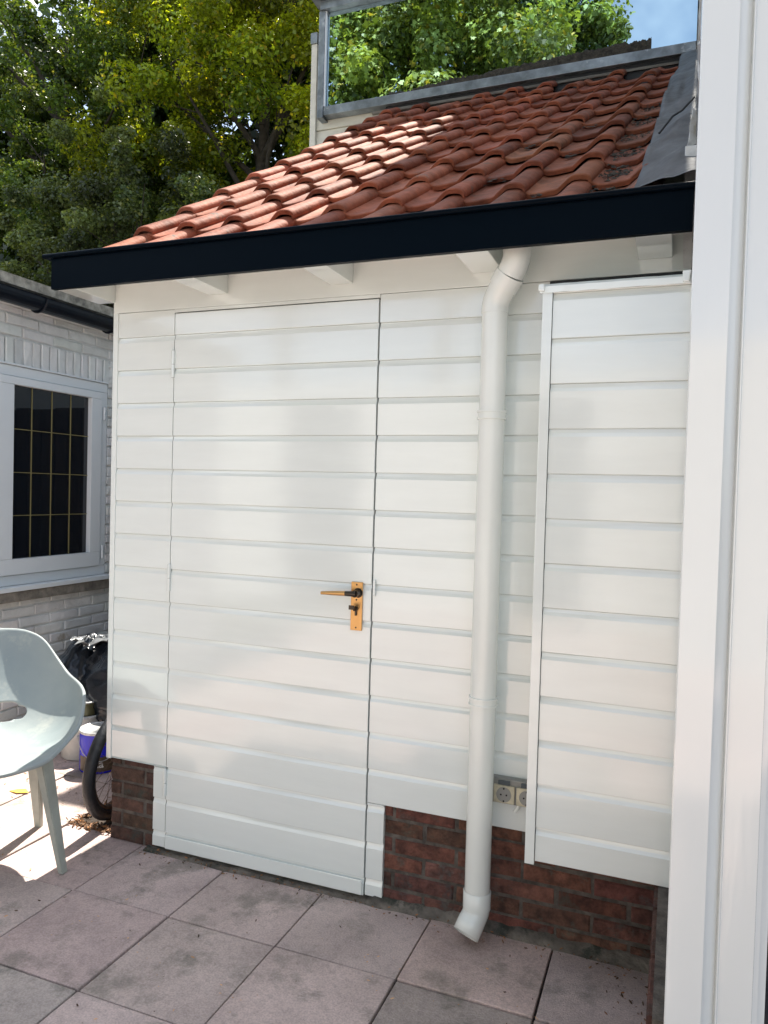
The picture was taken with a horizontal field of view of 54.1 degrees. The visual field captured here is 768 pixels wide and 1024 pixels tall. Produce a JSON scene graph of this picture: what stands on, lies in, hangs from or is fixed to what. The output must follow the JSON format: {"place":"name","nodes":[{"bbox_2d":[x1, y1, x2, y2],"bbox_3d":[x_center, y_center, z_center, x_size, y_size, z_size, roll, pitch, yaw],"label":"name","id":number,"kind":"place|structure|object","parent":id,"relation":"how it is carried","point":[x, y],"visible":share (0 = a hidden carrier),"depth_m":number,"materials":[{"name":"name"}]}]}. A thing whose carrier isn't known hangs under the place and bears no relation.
{"place":"outdoors","nodes":[
{"label":"outdoors","id":0,"kind":"place"},
{"bbox_2d":[0,0,283,159],"label":"sky","id":1,"kind":"structure","parent":0,"point":[39,13],"materials":[{"name":"white"}]},
{"bbox_2d":[74,803,551,1023],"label":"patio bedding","id":2,"kind":"object","parent":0,"point":[93,819],"depth_m":2.32,"materials":[{"name":"soil"}]},
{"bbox_2d":[0,752,648,1023],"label":"patio paving","id":3,"kind":"structure","parent":0,"point":[293,958],"depth_m":2.30,"materials":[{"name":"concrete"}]},
{"bbox_2d":[9,789,27,792],"bbox_3d":[-1.672,1.279,3.451,0.100,0.005,0.050,2,2,21],"label":"fallen leaf","id":4,"kind":"object","parent":3,"relation":"on","point":[20,790],"visible":1,"depth_m":3.45,"materials":[{"name":"yellow plant"}]},
{"bbox_2d":[0,628,85,874],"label":"shell chair","id":5,"kind":"object","parent":3,"relation":"on","point":[42,684],"visible":1,"depth_m":2.97,"materials":[{"name":"grey plastic"}]},
{"bbox_2d":[0,270,113,721],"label":"outbuilding","id":6,"kind":"structure","parent":3,"relation":"on","point":[56,367],"depth_m":4.32,"materials":[{"name":"white paint"}]},
{"bbox_2d":[0,360,108,586],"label":"window frame","id":7,"kind":"structure","parent":6,"relation":"in","point":[53,425],"depth_m":4.31,"materials":[{"name":"white paint"}]},
{"bbox_2d":[61,715,97,760],"bbox_3d":[-1.584,1.161,3.957,0.218,0.225,0.218,2,2,21],"label":"bucket","id":8,"kind":"object","parent":3,"relation":"on","point":[70,751],"visible":0.1,"depth_m":3.86,"materials":[{"name":"white plastic"}]},
{"bbox_2d":[84,698,94,716],"bbox_3d":[-1.559,1.013,3.923,0.131,0.072,0.131,2,2,21],"label":"tin","id":9,"kind":"object","parent":8,"relation":"on","point":[89,709],"visible":0.32,"depth_m":3.88,"materials":[{"name":"metal"}]},
{"bbox_2d":[58,633,107,681],"bbox_3d":[-1.668,0.970,4.288,0.511,0.581,0.638,2,2,21],"label":"bin bag","id":10,"kind":"object","parent":3,"relation":"on","point":[76,654],"visible":0.25,"depth_m":4.13,"materials":[{"name":"black plastic"}]},
{"bbox_2d":[80,640,107,721],"bbox_3d":[-1.312,0.934,4.189,0.849,0.677,0.717,2,2,21],"label":"bin bag","id":11,"kind":"object","parent":3,"relation":"on","point":[93,681],"visible":0.11,"depth_m":3.94,"materials":[{"name":"black plastic"}]},
{"bbox_2d":[76,721,112,773],"bbox_3d":[-1.425,1.180,3.770,0.200,0.205,0.200,2,2,21],"label":"bucket","id":12,"kind":"object","parent":3,"relation":"on","point":[88,732],"visible":0.53,"depth_m":3.69,"materials":[{"name":"blue plastic"}]},
{"bbox_2d":[82,718,112,820],"bbox_3d":[-1.123,1.060,3.218,0.088,0.492,0.494,2,2,14],"label":"bicycle wheel","id":13,"kind":"object","parent":3,"relation":"on","point":[96,808],"visible":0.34,"depth_m":3.02,"materials":[{"name":"black rubber"}]},
{"bbox_2d":[2,773,647,1023],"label":"leaf litter","id":14,"kind":"object","parent":3,"relation":"on","point":[87,826],"visible":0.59,"depth_m":2.81,"materials":[{"name":"brown plant"}]},
{"bbox_2d":[42,47,696,973],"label":"garden shed","id":15,"kind":"structure","parent":3,"relation":"on","point":[398,435],"depth_m":2.56,"materials":[{"name":"white paint"}]},
{"bbox_2d":[163,299,380,894],"bbox_3d":[-0.445,0.290,2.724,0.844,2.061,0.074,2,2,21],"label":"door","id":16,"kind":"structure","parent":15,"relation":"in","point":[270,579],"depth_m":2.73,"materials":[{"name":"white paint"}]},
{"bbox_2d":[493,774,526,812],"bbox_3d":[0.418,0.908,2.401,0.163,0.108,0.046,2,2,21],"label":"double socket","id":17,"kind":"object","parent":15,"relation":"attached to","point":[510,790],"visible":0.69,"depth_m":2.39,"materials":[{"name":"grey plastic"}]},
{"bbox_2d":[498,780,509,785],"bbox_3d":[0.383,0.864,2.398,0.038,0.014,0.006,2,2,21],"label":"label window","id":18,"kind":"structure","parent":17,"relation":"in","point":[502,782],"depth_m":2.40,"materials":[{"name":"grey plastic"}]},
{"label":"ground","id":19,"kind":"structure","parent":0,"visible":0},
{"bbox_2d":[0,85,229,307],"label":"tree","id":20,"kind":"object","parent":19,"relation":"on","point":[101,195],"visible":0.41,"depth_m":11.34,"materials":[{"name":"green plant"}]},
{"bbox_2d":[0,0,243,304],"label":"broadleaf tree","id":21,"kind":"object","parent":19,"relation":"on","point":[98,40],"visible":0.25,"depth_m":12.98,"materials":[{"name":"green plant"}]},
{"bbox_2d":[0,0,318,305],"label":"broadleaf tree","id":22,"kind":"object","parent":19,"relation":"on","point":[160,115],"visible":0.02,"depth_m":17.71,"materials":[{"name":"green plant"}]},
{"bbox_2d":[50,0,319,217],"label":"broadleaf tree","id":23,"kind":"object","parent":19,"relation":"on","point":[256,39],"visible":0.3,"depth_m":11.73,"materials":[{"name":"green plant"}]},
{"bbox_2d":[646,0,767,1023],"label":"house","id":24,"kind":"structure","parent":19,"relation":"on","point":[708,962],"depth_m":1.38,"materials":[{"name":"white paint"}]},
{"bbox_2d":[309,0,698,183],"bbox_3d":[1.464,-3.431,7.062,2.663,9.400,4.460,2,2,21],"label":"storey","id":25,"kind":"object","parent":24,"relation":"attached to","point":[370,58],"visible":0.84,"depth_m":5.11,"materials":[{"name":"beige paint"}]},
{"bbox_2d":[312,0,695,123],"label":"window frame","id":26,"kind":"structure","parent":25,"relation":"in","point":[325,113],"depth_m":5.15,"materials":[{"name":"metal"}]},
{"bbox_2d":[326,0,697,105],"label":"window pane","id":27,"kind":"structure","parent":25,"relation":"in","point":[376,49],"depth_m":5.11,"materials":[{"name":"clear glass"}]}
]}

